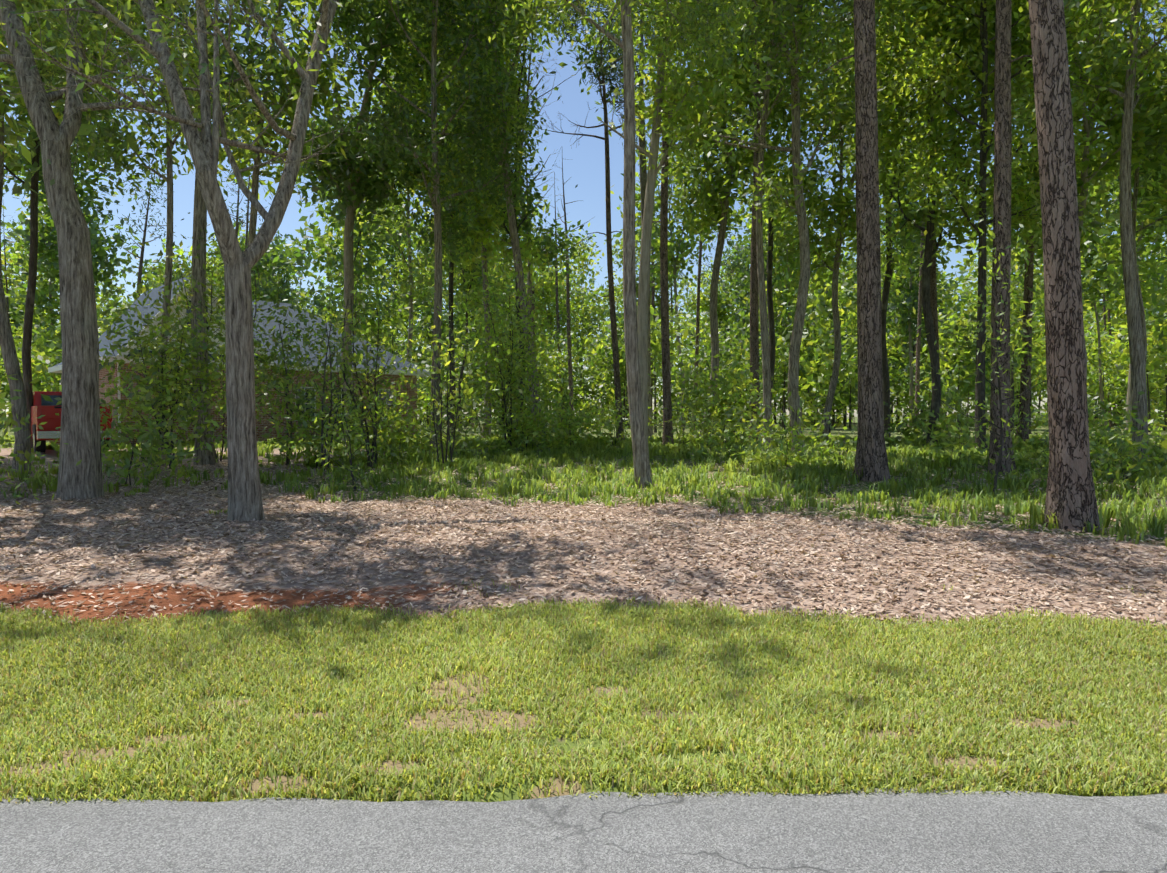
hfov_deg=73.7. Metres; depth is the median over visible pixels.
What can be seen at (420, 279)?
tree
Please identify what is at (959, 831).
road
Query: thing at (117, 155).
tree
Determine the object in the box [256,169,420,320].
tree
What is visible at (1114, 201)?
tree
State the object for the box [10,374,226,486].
shrub
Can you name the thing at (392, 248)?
tree
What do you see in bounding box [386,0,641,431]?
tree
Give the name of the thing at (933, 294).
pine
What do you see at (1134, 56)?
tree
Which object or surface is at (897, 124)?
tree
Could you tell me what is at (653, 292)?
pine
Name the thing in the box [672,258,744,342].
tree
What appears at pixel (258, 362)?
shrub
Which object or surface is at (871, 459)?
pine
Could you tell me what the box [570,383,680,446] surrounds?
shrub
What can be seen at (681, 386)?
shrub
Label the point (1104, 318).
pine
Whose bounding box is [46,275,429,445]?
house
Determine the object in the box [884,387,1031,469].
shrub
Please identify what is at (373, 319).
tree
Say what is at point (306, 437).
shrub
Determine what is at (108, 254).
pine
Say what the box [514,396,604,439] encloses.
shrub
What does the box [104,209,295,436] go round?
shrub
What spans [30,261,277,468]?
shrub
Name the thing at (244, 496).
forked tree
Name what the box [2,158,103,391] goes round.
tree
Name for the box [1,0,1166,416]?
sky
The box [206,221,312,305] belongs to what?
tree
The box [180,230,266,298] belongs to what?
tree
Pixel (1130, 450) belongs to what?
shrub
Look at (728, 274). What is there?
pine
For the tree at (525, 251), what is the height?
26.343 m
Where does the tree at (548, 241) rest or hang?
on the ground at (176, 595)
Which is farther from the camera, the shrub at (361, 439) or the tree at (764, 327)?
the tree at (764, 327)
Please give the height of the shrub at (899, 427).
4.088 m
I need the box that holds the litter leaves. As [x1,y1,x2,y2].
[0,460,1166,625]
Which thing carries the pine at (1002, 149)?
on the ground at (176, 595)
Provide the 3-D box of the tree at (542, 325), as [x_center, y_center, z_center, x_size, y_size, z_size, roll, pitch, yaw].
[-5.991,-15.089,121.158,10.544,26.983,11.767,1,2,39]
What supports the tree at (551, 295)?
on the ground at (176, 595)
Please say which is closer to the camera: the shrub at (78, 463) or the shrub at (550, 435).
the shrub at (78, 463)
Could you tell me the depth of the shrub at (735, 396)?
30.11 m
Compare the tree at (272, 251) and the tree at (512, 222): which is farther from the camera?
the tree at (272, 251)
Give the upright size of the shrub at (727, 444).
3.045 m
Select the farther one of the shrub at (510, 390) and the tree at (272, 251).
the tree at (272, 251)
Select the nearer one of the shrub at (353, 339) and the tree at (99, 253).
the shrub at (353, 339)
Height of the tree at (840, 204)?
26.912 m
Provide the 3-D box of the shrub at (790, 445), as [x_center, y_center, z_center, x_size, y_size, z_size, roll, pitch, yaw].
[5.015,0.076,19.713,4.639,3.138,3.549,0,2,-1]
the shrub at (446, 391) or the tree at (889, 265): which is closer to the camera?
the shrub at (446, 391)
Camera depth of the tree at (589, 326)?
113.36 m
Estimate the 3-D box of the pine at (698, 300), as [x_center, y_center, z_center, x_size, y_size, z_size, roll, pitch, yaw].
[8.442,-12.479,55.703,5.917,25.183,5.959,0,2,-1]
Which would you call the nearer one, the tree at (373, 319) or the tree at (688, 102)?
the tree at (688, 102)
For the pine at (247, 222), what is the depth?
66.22 m
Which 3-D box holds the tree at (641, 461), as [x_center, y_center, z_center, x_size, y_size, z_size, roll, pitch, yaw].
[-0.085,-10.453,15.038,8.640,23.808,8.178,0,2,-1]
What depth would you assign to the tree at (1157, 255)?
80.38 m
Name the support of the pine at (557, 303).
on the ground at (176, 595)
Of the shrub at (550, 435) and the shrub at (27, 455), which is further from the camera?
the shrub at (550, 435)
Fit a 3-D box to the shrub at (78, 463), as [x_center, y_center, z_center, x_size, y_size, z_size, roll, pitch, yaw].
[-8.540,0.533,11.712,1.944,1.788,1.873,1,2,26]
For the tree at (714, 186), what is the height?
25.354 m
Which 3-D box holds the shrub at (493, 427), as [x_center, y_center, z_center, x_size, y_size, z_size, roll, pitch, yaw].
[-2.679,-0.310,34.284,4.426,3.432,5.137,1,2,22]
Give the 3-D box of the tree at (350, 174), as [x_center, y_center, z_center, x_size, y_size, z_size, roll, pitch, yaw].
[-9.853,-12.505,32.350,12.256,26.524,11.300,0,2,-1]
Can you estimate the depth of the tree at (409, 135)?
27.50 m
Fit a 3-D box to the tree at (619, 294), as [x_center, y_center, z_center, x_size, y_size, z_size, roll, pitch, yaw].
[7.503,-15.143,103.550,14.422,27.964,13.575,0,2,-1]
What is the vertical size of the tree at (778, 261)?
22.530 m
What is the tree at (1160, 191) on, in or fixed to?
on the ground at (176, 595)
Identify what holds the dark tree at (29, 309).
on the ground at (176, 595)
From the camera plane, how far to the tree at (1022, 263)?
50.90 m
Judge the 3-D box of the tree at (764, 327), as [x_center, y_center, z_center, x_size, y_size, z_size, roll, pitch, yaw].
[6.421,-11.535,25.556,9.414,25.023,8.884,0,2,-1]
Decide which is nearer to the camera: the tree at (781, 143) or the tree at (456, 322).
the tree at (781, 143)
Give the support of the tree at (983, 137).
on the ground at (176, 595)
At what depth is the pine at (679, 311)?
116.50 m
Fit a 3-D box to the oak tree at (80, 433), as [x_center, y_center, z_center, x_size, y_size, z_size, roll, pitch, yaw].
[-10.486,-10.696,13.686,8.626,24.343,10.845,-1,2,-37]
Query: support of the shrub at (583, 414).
on the ground at (176, 595)
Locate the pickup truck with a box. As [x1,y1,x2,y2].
[31,391,113,452]
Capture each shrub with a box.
[0,374,60,484]
[0,413,81,503]
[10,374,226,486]
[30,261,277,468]
[46,378,226,478]
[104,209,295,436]
[129,317,282,460]
[173,279,374,466]
[176,216,320,429]
[216,369,397,471]
[255,255,407,470]
[264,257,454,466]
[269,361,431,493]
[316,382,452,462]
[320,390,429,444]
[354,269,538,465]
[410,383,522,457]
[427,245,590,449]
[464,387,585,450]
[472,392,564,441]
[491,402,582,450]
[507,382,623,443]
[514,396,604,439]
[517,374,620,448]
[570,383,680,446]
[627,334,729,442]
[655,382,762,449]
[661,338,787,446]
[666,384,808,461]
[702,378,856,469]
[770,410,895,463]
[883,382,974,444]
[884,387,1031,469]
[892,392,1030,447]
[970,403,1161,491]
[1013,410,1153,446]
[1023,397,1166,484]
[1027,391,1166,464]
[1130,390,1166,461]
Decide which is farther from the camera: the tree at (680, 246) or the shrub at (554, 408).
the tree at (680, 246)
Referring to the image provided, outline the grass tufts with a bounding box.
[0,431,1166,547]
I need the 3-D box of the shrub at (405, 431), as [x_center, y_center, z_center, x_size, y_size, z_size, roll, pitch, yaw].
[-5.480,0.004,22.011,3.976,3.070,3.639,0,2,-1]
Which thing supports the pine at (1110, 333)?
on the ground at (176, 595)
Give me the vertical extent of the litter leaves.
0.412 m
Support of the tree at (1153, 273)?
on the ground at (176, 595)
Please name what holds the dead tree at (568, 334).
on the ground at (176, 595)
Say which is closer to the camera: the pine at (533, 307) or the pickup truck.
the pickup truck
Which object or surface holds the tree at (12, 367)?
on the ground at (176, 595)
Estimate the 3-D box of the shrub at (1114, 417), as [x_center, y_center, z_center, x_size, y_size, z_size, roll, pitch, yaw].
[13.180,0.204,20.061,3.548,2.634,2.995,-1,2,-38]
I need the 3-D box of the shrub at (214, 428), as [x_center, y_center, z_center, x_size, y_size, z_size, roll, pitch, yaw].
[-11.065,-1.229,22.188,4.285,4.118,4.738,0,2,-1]
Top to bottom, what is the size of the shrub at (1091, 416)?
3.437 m
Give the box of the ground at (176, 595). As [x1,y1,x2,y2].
[0,417,1166,801]
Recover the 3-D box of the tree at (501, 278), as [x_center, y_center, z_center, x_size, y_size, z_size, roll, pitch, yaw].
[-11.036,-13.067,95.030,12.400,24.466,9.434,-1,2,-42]
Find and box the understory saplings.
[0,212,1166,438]
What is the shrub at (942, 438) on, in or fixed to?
on the ground at (176, 595)
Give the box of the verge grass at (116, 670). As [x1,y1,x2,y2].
[0,576,1166,802]
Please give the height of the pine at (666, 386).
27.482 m
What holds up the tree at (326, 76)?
on the ground at (176, 595)
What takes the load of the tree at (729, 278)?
on the ground at (176, 595)
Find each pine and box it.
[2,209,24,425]
[87,204,118,287]
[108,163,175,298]
[206,139,260,242]
[207,125,271,245]
[505,139,553,346]
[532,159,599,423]
[542,0,688,441]
[547,172,581,420]
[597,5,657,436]
[617,200,658,270]
[635,180,671,426]
[652,0,677,444]
[656,238,693,421]
[668,110,733,430]
[694,223,744,423]
[712,0,780,443]
[820,0,889,481]
[877,11,992,440]
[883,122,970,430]
[987,0,1031,474]
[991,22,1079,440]
[1028,0,1099,531]
[1088,202,1114,426]
[1092,271,1117,425]
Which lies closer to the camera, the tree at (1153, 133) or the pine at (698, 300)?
the tree at (1153, 133)
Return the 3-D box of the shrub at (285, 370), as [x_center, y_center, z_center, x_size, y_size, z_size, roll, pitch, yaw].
[-7.746,-1.258,20.618,4.716,5.771,4.421,1,2,31]
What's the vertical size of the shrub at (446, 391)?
4.934 m
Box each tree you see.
[0,0,212,474]
[0,0,296,500]
[0,0,567,521]
[1,2,188,449]
[1,71,141,391]
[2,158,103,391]
[26,0,382,465]
[100,0,352,464]
[147,256,215,286]
[173,0,407,245]
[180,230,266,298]
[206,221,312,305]
[228,0,471,443]
[239,232,308,310]
[254,272,305,306]
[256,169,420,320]
[276,183,424,353]
[289,0,546,447]
[338,7,546,440]
[340,49,479,361]
[361,210,427,353]
[378,161,549,430]
[385,0,588,442]
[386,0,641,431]
[388,261,460,349]
[400,1,562,438]
[428,242,515,427]
[447,252,527,343]
[456,0,592,386]
[476,258,526,334]
[492,0,764,488]
[511,222,602,418]
[524,269,573,358]
[547,280,621,404]
[557,0,796,463]
[587,212,694,353]
[605,121,743,429]
[636,1,816,436]
[667,0,876,451]
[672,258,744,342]
[682,0,932,452]
[705,225,796,422]
[714,1,854,399]
[723,193,798,423]
[732,178,839,422]
[738,0,920,438]
[785,234,856,425]
[801,0,1098,446]
[814,55,972,437]
[828,232,885,424]
[850,220,956,390]
[856,151,955,427]
[876,0,1141,450]
[898,221,1103,493]
[945,0,1166,382]
[954,131,1101,433]
[1014,0,1166,462]
[1031,0,1166,369]
[1040,135,1146,429]
[1080,18,1166,258]
[1080,118,1166,432]
[1140,145,1166,324]
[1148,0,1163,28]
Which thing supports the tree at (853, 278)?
on the ground at (176, 595)
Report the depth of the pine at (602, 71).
33.92 m
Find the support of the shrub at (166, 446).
on the ground at (176, 595)
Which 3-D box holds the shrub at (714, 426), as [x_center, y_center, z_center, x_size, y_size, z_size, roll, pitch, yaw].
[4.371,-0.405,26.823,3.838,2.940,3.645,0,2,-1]
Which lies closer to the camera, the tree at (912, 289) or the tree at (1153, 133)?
the tree at (1153, 133)
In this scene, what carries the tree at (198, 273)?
on the ground at (176, 595)
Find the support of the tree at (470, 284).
on the ground at (176, 595)
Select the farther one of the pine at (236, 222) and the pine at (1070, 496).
the pine at (236, 222)
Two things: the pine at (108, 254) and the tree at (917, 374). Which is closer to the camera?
the tree at (917, 374)
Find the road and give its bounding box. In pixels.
[0,788,1166,872]
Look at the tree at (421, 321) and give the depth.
99.88 m
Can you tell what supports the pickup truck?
on the ground at (176, 595)
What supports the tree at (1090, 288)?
on the ground at (176, 595)
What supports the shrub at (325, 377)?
on the ground at (176, 595)
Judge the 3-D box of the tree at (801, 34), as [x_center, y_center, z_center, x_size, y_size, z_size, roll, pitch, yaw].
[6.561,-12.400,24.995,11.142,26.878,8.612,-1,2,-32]
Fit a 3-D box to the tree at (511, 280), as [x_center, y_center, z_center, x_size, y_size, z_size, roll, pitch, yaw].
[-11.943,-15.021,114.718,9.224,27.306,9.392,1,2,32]
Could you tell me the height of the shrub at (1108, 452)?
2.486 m
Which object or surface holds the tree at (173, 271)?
on the ground at (176, 595)
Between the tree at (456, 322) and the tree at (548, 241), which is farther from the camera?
the tree at (456, 322)
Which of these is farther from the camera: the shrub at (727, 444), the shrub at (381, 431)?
the shrub at (381, 431)
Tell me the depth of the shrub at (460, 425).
23.43 m
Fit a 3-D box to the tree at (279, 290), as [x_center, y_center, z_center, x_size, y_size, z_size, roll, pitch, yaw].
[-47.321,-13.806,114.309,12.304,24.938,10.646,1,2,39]
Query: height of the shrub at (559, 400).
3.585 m
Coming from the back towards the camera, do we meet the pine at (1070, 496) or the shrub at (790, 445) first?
the shrub at (790, 445)
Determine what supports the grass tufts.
on the ground at (176, 595)
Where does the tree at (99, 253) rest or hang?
on the ground at (176, 595)
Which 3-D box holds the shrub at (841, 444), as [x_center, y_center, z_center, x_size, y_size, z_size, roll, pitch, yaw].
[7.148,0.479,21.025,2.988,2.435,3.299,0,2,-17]
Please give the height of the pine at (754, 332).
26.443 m
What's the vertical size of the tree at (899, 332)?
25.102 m
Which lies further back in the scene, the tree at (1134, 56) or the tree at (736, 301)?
the tree at (736, 301)
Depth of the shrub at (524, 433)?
26.09 m
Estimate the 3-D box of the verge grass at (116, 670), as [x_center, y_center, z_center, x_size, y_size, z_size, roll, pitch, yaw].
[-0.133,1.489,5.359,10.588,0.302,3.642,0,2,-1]
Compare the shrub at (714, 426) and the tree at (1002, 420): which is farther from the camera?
the shrub at (714, 426)
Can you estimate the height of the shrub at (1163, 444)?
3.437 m
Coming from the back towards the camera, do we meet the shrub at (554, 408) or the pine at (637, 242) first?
the pine at (637, 242)
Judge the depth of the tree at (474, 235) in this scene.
35.27 m
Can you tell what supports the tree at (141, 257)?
on the ground at (176, 595)
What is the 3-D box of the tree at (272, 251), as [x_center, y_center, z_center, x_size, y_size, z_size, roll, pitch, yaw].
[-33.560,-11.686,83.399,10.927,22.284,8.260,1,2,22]
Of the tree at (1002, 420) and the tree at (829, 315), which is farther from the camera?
the tree at (829, 315)

